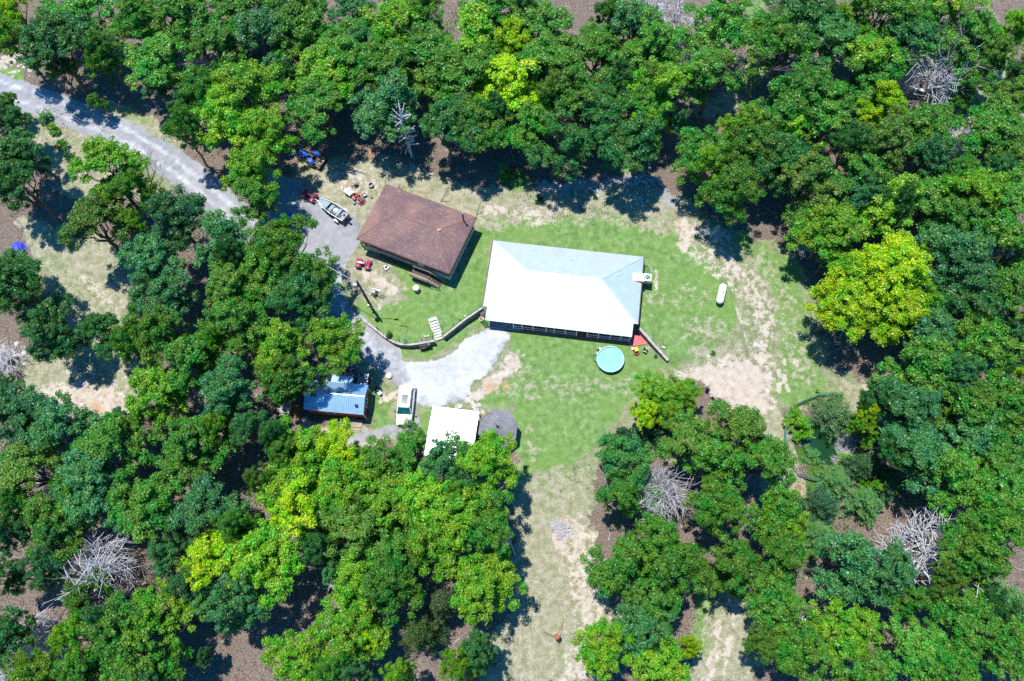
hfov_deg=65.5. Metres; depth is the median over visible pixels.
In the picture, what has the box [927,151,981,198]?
broadleaf tree
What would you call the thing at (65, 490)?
broadleaf tree
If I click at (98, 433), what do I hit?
broadleaf tree
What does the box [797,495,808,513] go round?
feathery thicket
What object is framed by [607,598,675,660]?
broadleaf tree
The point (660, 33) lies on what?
broadleaf tree
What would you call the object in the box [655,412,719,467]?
broadleaf tree
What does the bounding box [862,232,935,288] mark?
broadleaf tree
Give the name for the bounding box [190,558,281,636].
broadleaf tree
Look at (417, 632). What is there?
cedar tree
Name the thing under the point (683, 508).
dead tree
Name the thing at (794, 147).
broadleaf tree
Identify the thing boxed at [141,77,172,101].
broadleaf tree
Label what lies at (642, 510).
feathery tree
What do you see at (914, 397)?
broadleaf tree
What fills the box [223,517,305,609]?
broadleaf tree
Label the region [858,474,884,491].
feathery thicket
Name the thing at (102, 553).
dead tree
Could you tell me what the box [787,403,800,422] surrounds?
lime bush
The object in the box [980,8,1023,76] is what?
broadleaf tree
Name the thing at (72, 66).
broadleaf tree
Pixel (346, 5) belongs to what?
broadleaf tree
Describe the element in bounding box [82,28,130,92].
broadleaf tree
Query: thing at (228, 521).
broadleaf tree
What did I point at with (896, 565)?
broadleaf tree
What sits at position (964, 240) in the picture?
broadleaf tree
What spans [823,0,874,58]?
broadleaf tree
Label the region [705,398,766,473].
broadleaf tree
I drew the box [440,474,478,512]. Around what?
broadleaf tree
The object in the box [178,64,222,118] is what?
broadleaf tree
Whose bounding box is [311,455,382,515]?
broadleaf tree
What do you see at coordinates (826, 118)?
broadleaf tree
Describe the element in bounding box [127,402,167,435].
broadleaf tree
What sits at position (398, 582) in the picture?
broadleaf tree
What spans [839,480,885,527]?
feathery thicket
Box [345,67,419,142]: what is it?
broadleaf tree
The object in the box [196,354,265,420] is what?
broadleaf tree
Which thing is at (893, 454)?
broadleaf tree
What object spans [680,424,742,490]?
broadleaf tree
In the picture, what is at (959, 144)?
dead tree
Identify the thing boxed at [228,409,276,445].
broadleaf tree
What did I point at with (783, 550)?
broadleaf tree
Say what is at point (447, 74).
broadleaf tree
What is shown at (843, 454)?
feathery thicket
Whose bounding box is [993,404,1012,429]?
broadleaf tree
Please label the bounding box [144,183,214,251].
broadleaf tree
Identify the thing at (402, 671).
broadleaf tree
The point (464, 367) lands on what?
gravel road
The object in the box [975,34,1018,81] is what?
broadleaf tree
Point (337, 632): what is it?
broadleaf tree
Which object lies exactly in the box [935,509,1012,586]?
broadleaf tree
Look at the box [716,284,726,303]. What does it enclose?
propane tank
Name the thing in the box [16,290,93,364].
broadleaf tree
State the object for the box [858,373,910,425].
broadleaf tree
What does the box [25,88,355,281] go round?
overhead cable
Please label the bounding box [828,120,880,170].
broadleaf tree
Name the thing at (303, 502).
broadleaf tree
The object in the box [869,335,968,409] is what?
broadleaf tree
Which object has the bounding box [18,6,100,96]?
broadleaf tree
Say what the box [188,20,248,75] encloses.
broadleaf tree
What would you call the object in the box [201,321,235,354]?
broadleaf tree
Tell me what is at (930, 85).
dead tree
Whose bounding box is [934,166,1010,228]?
broadleaf tree
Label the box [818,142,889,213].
broadleaf tree
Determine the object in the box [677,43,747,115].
broadleaf tree
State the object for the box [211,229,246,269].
broadleaf tree
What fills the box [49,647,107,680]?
broadleaf tree
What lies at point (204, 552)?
broadleaf tree
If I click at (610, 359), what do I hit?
above ground pool
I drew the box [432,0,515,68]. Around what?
broadleaf tree
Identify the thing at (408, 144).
dead tree
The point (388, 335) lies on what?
garden plant
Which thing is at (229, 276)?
broadleaf tree
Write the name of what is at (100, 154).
broadleaf tree
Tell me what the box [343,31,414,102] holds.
broadleaf tree
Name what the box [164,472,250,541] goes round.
broadleaf tree
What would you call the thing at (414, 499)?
broadleaf tree
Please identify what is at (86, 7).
broadleaf tree
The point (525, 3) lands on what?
broadleaf tree
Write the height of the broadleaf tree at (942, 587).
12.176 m
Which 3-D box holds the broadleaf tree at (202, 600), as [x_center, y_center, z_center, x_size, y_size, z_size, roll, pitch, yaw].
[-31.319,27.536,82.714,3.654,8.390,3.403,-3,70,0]
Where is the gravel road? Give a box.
[0,73,509,432]
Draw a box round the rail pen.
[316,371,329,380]
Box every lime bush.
[781,412,813,442]
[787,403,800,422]
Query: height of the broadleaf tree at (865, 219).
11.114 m
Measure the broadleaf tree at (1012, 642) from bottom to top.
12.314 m
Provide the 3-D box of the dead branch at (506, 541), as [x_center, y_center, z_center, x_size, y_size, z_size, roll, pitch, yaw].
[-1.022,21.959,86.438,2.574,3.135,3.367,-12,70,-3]
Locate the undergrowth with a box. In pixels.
[0,1,1023,680]
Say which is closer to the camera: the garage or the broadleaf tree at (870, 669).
the broadleaf tree at (870, 669)
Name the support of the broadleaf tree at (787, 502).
on the ground
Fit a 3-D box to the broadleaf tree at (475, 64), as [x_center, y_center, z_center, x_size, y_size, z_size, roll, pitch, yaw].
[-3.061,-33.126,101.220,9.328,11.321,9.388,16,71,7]
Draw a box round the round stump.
[386,373,391,379]
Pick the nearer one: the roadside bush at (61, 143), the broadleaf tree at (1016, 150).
the broadleaf tree at (1016, 150)
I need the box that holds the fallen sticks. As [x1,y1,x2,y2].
[0,0,1023,680]
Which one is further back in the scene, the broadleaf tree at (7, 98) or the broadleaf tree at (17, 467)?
the broadleaf tree at (7, 98)
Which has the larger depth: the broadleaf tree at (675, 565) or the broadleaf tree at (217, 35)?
the broadleaf tree at (217, 35)
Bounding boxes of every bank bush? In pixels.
[499,167,511,183]
[509,167,526,183]
[534,195,542,202]
[801,443,820,464]
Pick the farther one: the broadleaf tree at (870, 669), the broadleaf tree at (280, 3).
the broadleaf tree at (280, 3)
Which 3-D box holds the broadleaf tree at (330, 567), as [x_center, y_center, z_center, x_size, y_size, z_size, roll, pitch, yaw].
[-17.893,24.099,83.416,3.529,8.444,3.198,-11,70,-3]
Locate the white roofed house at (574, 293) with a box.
[482,240,647,346]
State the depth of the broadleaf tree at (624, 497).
80.81 m
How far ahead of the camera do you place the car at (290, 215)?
100.37 m
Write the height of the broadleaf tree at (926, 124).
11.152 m
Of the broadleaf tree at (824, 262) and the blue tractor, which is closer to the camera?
the broadleaf tree at (824, 262)
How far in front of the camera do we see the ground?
95.22 m
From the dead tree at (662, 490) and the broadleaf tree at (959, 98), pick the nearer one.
the dead tree at (662, 490)
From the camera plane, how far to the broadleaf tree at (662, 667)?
75.05 m
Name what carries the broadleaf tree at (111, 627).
on the ground
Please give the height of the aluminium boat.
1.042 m
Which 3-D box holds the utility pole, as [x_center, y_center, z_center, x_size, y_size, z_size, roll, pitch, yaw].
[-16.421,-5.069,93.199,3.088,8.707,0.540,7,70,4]
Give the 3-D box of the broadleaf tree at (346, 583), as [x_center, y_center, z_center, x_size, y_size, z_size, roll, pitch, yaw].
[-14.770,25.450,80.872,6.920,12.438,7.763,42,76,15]
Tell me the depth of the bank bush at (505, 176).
101.42 m
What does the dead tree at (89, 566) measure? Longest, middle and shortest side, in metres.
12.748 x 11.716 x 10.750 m
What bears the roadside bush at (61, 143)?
on the ground
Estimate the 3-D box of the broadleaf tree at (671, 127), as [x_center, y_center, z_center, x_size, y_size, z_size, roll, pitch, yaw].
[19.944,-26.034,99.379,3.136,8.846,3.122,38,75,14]
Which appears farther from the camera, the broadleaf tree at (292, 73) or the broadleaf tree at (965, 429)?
the broadleaf tree at (292, 73)
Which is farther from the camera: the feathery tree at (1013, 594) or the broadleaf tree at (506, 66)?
the broadleaf tree at (506, 66)
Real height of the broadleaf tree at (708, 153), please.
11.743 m
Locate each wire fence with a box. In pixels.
[784,392,843,443]
[785,452,824,481]
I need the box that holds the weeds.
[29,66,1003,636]
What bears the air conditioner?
on the ground
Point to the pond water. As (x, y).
(822, 445)
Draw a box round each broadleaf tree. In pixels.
[0,0,34,26]
[0,9,46,80]
[0,91,21,110]
[0,100,43,155]
[0,125,59,180]
[0,142,62,224]
[0,247,42,311]
[0,254,64,322]
[0,371,24,394]
[0,381,58,456]
[0,437,78,503]
[0,482,42,525]
[0,512,34,557]
[0,555,33,596]
[0,605,49,668]
[1,636,75,680]
[3,179,39,208]
[15,419,63,451]
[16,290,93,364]
[16,541,77,592]
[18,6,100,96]
[20,478,102,561]
[21,389,99,455]
[33,0,124,51]
[35,518,100,548]
[44,53,79,97]
[47,606,118,660]
[48,433,128,503]
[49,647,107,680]
[52,461,88,502]
[53,462,133,535]
[55,191,140,256]
[61,567,114,625]
[66,135,151,209]
[69,411,157,478]
[72,311,127,361]
[79,587,165,680]
[79,602,122,636]
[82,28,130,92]
[85,92,110,117]
[98,628,193,680]
[103,167,165,222]
[106,468,187,543]
[108,320,166,372]
[110,0,164,54]
[110,406,147,436]
[116,230,187,297]
[118,207,149,237]
[120,301,190,364]
[122,30,195,91]
[122,576,197,652]
[123,360,195,428]
[125,646,191,680]
[126,267,200,325]
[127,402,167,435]
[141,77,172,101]
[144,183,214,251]
[146,0,231,62]
[146,527,195,577]
[149,414,236,487]
[159,99,207,166]
[162,326,220,394]
[162,563,209,606]
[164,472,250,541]
[165,84,200,124]
[174,527,256,591]
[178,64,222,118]
[186,589,215,621]
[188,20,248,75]
[189,646,214,668]
[190,83,260,150]
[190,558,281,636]
[192,209,253,271]
[193,296,269,361]
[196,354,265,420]
[198,409,244,448]
[199,58,296,114]
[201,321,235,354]
[202,258,254,308]
[205,0,279,44]
[207,507,260,545]
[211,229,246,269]
[217,245,285,302]
[219,141,282,204]
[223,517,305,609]
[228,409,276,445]
[230,170,279,227]
[234,1,298,72]
[235,105,299,173]
[241,461,275,501]
[244,317,312,377]
[245,213,319,273]
[252,353,327,407]
[254,462,320,541]
[257,419,286,452]
[260,628,334,680]
[261,466,345,543]
[263,268,331,336]
[265,432,304,467]
[269,0,343,69]
[274,414,337,484]
[276,0,317,31]
[279,60,303,95]
[279,245,340,305]
[283,77,360,145]
[294,40,355,110]
[299,524,340,565]
[303,14,371,98]
[305,312,365,375]
[305,596,392,665]
[307,652,348,680]
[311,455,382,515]
[313,487,403,558]
[315,417,366,472]
[319,556,346,585]
[320,543,397,626]
[327,0,376,32]
[338,656,378,680]
[343,24,381,73]
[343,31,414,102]
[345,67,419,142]
[349,433,416,483]
[351,548,426,630]
[352,467,423,539]
[354,623,384,656]
[356,0,427,55]
[356,520,432,578]
[378,657,417,680]
[386,18,455,97]
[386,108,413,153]
[389,458,456,536]
[396,0,444,30]
[403,511,466,582]
[408,46,485,109]
[418,90,487,166]
[418,429,478,486]
[423,485,509,550]
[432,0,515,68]
[439,644,482,680]
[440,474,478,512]
[449,547,527,627]
[453,36,521,98]
[455,428,519,495]
[455,488,514,559]
[456,94,514,155]
[457,0,526,41]
[457,627,498,677]
[470,53,542,123]
[477,89,513,150]
[489,15,535,56]
[500,99,555,151]
[508,0,538,41]
[509,0,578,73]
[512,31,588,90]
[519,76,540,112]
[522,106,596,181]
[535,69,577,137]
[540,60,621,133]
[556,20,630,85]
[571,616,634,680]
[572,83,638,158]
[577,535,646,604]
[588,0,626,36]
[594,110,663,175]
[594,431,658,500]
[594,476,642,517]
[603,57,637,106]
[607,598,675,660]
[608,0,662,60]
[611,5,687,71]
[615,84,668,138]
[615,511,689,579]
[617,55,697,131]
[619,571,683,637]
[619,630,692,680]
[629,108,661,160]
[629,395,662,430]
[630,369,676,412]
[633,60,669,108]
[642,528,701,594]
[652,395,684,430]
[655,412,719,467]
[661,108,689,148]
[666,373,703,413]
[669,124,738,186]
[676,0,765,62]
[676,634,702,659]
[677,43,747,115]
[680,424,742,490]
[681,469,747,543]
[684,535,760,599]
[687,144,727,200]
[694,160,766,227]
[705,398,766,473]
[714,103,763,150]
[724,110,785,182]
[728,433,796,490]
[737,89,805,138]
[739,559,809,635]
[740,9,819,87]
[742,486,813,541]
[742,622,778,665]
[748,514,807,588]
[752,128,811,197]
[759,491,810,544]
[763,0,845,55]
[764,112,804,135]
[765,60,835,140]
[768,149,840,226]
[769,607,833,680]
[780,592,805,606]
[782,81,852,151]
[783,198,873,265]
[797,9,872,81]
[803,263,883,344]
[803,529,888,603]
[806,585,886,667]
[812,239,852,276]
[813,645,897,680]
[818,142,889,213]
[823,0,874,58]
[827,33,905,105]
[827,169,885,217]
[827,248,869,286]
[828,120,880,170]
[832,44,904,114]
[840,101,917,186]
[843,415,880,450]
[845,535,918,609]
[848,245,933,301]
[853,172,924,239]
[854,400,882,429]
[856,79,908,128]
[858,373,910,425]
[859,275,933,346]
[861,178,920,235]
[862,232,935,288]
[863,0,921,50]
[865,374,944,436]
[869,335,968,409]
[872,430,923,472]
[876,5,944,75]
[876,606,948,680]
[877,424,952,498]
[881,372,921,404]
[881,577,931,619]
[889,287,970,351]
[890,100,961,163]
[896,280,944,312]
[905,172,961,238]
[905,441,983,518]
[906,132,959,178]
[908,0,949,45]
[911,214,996,280]
[915,559,967,598]
[917,244,998,306]
[918,0,992,51]
[923,583,1002,657]
[925,637,981,680]
[926,366,1000,447]
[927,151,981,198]
[928,0,1003,89]
[932,274,1009,338]
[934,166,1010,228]
[935,191,992,253]
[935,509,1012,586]
[937,351,988,390]
[937,399,1023,463]
[944,304,1023,386]
[947,67,985,108]
[955,100,1023,158]
[957,426,1023,494]
[958,582,1021,627]
[959,264,1023,338]
[959,490,1023,556]
[961,452,1023,528]
[969,152,1018,198]
[969,608,1023,680]
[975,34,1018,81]
[975,166,1023,233]
[977,133,1023,175]
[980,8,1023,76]
[982,71,1023,117]
[982,218,1023,290]
[988,319,1023,375]
[992,374,1023,447]
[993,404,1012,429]
[998,54,1023,93]
[1009,367,1023,382]
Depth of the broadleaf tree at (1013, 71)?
97.17 m
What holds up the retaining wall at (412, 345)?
on the ground
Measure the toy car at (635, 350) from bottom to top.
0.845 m
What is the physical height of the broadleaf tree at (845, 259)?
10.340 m
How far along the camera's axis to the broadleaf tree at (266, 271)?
89.37 m
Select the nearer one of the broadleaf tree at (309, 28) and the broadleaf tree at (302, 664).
the broadleaf tree at (302, 664)
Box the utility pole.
[353,280,380,309]
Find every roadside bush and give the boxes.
[36,108,51,125]
[46,122,60,135]
[54,139,68,150]
[62,152,75,161]
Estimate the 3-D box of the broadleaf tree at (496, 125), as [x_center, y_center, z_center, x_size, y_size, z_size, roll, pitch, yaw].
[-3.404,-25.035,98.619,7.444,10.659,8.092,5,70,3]
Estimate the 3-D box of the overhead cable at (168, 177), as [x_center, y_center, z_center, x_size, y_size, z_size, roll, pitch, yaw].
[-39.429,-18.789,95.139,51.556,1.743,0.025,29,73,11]
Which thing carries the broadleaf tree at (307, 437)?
on the ground
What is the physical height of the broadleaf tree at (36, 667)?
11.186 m
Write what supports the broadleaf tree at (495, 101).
on the ground
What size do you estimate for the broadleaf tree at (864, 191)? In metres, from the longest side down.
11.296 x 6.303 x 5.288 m
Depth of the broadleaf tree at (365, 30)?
98.08 m
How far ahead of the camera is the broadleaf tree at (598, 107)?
94.83 m
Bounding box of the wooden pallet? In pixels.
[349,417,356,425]
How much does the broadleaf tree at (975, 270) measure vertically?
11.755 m
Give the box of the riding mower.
[352,193,365,205]
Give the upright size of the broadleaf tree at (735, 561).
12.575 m
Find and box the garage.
[424,406,478,456]
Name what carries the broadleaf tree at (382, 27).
on the ground
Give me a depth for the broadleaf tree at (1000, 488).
79.68 m
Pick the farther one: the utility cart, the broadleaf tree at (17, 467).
the utility cart
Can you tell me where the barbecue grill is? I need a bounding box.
[419,342,430,349]
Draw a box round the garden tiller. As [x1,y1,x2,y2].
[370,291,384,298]
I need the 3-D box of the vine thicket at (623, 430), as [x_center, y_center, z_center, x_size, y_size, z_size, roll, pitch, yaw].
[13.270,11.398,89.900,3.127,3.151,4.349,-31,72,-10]
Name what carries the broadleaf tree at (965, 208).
on the ground
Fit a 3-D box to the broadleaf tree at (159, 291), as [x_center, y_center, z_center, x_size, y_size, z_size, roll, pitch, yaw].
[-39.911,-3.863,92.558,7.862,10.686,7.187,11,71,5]
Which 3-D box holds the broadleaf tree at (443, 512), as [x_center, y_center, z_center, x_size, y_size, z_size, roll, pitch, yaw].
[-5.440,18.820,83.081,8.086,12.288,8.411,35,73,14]
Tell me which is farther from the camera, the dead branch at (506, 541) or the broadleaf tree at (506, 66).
the broadleaf tree at (506, 66)
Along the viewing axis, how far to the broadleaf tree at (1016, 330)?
86.96 m
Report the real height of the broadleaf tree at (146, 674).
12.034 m
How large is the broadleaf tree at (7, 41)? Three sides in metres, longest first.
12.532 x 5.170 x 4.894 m
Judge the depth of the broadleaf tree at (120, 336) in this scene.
85.84 m
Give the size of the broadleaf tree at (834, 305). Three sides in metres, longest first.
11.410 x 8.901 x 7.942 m
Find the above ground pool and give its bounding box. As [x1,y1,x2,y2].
[593,346,623,374]
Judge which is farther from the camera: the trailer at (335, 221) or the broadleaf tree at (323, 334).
the trailer at (335, 221)
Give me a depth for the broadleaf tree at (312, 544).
79.14 m
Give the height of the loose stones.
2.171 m
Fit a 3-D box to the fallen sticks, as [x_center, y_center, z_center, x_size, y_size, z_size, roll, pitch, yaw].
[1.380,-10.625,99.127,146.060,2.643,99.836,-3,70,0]
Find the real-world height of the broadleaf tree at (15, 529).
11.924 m
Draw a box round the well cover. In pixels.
[413,285,419,292]
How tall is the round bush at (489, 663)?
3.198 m
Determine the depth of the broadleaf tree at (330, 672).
74.35 m
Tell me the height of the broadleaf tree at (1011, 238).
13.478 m
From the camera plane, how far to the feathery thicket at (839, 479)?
86.97 m
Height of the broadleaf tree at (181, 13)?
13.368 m
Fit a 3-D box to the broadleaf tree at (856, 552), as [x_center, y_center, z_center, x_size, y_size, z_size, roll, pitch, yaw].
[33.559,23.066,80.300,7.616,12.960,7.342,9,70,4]
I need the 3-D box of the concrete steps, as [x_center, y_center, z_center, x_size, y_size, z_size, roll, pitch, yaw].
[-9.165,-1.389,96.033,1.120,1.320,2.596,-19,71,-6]
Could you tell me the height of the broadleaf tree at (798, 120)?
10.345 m
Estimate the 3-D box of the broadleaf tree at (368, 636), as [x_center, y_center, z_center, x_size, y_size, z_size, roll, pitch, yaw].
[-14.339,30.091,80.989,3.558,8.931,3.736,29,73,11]
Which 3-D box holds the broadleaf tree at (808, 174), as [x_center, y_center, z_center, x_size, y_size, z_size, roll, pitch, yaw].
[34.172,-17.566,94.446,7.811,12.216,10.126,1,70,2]
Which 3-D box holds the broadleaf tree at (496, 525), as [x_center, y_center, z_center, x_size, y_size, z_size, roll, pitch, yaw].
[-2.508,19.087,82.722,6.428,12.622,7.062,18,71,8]
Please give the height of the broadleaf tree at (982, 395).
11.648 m
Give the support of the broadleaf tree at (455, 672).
on the ground
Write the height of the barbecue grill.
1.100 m
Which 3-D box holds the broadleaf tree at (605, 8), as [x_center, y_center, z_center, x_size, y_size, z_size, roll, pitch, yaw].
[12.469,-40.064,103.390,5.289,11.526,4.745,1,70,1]
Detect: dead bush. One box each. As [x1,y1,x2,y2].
[831,430,855,450]
[831,444,855,464]
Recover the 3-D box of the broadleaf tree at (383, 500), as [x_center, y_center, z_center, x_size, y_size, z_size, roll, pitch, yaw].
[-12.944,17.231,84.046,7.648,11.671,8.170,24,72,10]
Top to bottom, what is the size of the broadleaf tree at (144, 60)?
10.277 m
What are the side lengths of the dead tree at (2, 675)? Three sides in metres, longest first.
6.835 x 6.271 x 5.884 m
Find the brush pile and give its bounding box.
[547,514,572,540]
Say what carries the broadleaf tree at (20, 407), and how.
on the ground
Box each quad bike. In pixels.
[300,188,318,202]
[355,258,372,269]
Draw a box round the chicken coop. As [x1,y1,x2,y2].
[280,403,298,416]
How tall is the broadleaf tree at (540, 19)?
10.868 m
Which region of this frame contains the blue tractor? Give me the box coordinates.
[290,146,327,170]
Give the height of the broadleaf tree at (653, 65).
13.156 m
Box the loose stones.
[2,52,975,441]
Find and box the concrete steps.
[428,317,443,340]
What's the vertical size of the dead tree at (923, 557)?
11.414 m
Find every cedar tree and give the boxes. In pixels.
[399,604,450,656]
[426,582,461,628]
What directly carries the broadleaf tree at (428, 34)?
on the ground
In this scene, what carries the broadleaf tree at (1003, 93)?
on the ground
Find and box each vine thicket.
[616,426,643,452]
[628,407,669,451]
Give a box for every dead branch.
[35,466,48,485]
[500,526,515,554]
[699,223,719,238]
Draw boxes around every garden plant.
[385,330,392,338]
[482,320,490,327]
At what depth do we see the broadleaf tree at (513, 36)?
98.16 m
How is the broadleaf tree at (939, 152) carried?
on the ground
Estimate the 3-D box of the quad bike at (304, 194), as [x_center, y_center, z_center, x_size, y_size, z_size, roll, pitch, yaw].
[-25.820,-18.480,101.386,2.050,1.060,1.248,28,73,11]
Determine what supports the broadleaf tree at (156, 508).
on the ground
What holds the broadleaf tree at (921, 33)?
on the ground
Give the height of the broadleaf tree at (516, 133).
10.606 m
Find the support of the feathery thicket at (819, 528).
on the ground
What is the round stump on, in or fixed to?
on the gravel road
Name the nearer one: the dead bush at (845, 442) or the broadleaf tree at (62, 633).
the broadleaf tree at (62, 633)
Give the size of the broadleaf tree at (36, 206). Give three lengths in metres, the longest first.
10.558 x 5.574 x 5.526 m
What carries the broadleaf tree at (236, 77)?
on the ground
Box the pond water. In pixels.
[802,424,854,464]
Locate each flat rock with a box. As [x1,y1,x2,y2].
[455,403,462,408]
[464,396,471,403]
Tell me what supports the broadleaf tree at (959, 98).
on the ground
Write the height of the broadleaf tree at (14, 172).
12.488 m
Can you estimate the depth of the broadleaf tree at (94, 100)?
103.20 m
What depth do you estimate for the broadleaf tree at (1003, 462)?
80.82 m
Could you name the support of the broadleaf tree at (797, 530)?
on the ground
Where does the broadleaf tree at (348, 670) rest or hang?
on the ground
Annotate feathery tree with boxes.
[614,477,672,523]
[967,575,1023,637]
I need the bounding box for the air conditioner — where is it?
[642,273,651,286]
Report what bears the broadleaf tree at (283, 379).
on the ground
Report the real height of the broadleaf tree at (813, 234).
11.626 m
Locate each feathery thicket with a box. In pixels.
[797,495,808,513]
[803,515,829,547]
[804,484,839,524]
[805,388,857,442]
[813,461,855,497]
[836,450,853,469]
[838,444,883,486]
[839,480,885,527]
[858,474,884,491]
[869,464,905,507]
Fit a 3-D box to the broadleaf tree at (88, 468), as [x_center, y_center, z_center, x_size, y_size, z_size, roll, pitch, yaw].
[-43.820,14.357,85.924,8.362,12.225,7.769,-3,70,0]
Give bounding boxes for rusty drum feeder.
[544,623,562,644]
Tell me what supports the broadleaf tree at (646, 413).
on the ground
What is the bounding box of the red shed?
[303,375,370,432]
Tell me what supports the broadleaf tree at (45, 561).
on the ground
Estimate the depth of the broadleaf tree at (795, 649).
75.20 m
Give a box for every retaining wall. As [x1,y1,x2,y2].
[362,318,435,347]
[443,307,482,339]
[637,327,668,361]
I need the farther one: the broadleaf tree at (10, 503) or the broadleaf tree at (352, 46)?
the broadleaf tree at (352, 46)
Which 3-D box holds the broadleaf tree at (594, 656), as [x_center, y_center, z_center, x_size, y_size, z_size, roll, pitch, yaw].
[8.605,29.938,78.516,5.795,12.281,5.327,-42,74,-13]
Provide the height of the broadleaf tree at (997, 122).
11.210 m
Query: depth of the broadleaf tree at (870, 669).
74.82 m
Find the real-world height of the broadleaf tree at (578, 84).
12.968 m
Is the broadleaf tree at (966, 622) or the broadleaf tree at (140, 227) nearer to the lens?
the broadleaf tree at (966, 622)
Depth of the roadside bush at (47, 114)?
105.87 m
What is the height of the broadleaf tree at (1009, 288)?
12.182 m
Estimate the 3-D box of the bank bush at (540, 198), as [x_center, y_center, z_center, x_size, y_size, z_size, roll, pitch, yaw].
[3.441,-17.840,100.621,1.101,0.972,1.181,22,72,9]
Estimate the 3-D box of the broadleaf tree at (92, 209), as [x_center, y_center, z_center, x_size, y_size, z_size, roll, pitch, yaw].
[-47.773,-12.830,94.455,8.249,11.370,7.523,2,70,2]
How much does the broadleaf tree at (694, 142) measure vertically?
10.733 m
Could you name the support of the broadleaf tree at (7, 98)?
on the ground
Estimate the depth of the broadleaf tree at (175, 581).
78.77 m
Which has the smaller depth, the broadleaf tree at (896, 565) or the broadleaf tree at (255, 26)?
the broadleaf tree at (896, 565)
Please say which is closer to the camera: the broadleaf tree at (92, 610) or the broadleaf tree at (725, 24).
the broadleaf tree at (92, 610)
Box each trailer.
[315,199,350,224]
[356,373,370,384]
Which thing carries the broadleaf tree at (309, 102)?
on the ground
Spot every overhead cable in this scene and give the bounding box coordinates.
[21,89,347,276]
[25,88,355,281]
[29,87,354,281]
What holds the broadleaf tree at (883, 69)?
on the ground
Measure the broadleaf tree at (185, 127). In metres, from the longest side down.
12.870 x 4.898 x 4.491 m
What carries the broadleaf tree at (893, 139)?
on the ground
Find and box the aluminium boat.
[318,199,348,221]
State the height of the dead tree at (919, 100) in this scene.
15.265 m
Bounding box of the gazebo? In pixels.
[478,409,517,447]
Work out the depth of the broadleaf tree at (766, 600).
77.27 m
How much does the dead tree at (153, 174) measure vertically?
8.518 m
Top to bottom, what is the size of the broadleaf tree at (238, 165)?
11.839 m
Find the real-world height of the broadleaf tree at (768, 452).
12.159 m
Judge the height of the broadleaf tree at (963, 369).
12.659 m
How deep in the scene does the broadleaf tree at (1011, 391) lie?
81.71 m
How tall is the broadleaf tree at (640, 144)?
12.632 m
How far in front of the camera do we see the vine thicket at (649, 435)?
89.41 m
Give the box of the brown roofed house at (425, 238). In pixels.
[356,184,476,289]
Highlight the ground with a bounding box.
[0,0,1023,680]
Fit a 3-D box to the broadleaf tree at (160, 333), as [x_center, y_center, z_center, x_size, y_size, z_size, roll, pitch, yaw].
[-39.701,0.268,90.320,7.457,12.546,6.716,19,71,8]
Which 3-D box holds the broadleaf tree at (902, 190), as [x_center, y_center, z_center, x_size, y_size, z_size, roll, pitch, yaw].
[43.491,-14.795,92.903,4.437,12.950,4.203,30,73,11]
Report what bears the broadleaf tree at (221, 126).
on the ground
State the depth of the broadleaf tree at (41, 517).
80.79 m
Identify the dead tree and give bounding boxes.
[0,338,28,374]
[0,639,27,680]
[19,603,70,666]
[44,528,151,644]
[67,526,138,593]
[135,141,165,205]
[189,57,211,68]
[389,100,419,157]
[635,461,701,523]
[639,0,709,53]
[645,465,693,522]
[695,37,806,108]
[870,504,997,603]
[896,26,992,113]
[908,2,1004,110]
[948,109,987,160]
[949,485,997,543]
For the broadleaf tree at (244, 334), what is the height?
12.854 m
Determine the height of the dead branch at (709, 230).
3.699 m
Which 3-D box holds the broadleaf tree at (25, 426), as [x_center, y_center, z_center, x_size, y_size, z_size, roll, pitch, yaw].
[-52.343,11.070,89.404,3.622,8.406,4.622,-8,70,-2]
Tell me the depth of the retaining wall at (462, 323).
95.79 m
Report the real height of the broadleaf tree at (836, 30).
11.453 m
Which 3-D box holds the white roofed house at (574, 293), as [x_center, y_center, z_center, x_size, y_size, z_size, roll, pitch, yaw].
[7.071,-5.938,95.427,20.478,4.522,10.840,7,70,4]
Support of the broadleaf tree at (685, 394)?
on the ground
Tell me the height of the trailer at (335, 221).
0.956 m
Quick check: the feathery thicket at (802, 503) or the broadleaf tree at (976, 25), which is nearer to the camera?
the feathery thicket at (802, 503)
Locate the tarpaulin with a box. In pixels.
[11,241,26,250]
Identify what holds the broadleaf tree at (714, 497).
on the ground
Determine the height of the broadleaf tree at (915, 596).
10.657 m
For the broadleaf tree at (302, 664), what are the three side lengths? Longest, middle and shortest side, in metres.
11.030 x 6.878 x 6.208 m
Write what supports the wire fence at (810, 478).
on the ground
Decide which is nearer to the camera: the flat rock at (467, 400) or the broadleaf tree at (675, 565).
the broadleaf tree at (675, 565)
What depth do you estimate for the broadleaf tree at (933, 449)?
80.54 m
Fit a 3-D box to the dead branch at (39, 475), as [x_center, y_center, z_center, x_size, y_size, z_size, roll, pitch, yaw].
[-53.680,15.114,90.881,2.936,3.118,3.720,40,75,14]
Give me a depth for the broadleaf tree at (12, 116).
98.17 m
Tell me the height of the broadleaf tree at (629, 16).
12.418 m
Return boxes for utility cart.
[343,185,353,196]
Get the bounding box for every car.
[279,212,295,230]
[633,347,639,355]
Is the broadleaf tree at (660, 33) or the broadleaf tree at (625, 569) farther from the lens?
the broadleaf tree at (660, 33)
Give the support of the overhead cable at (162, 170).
attached to the utility pole

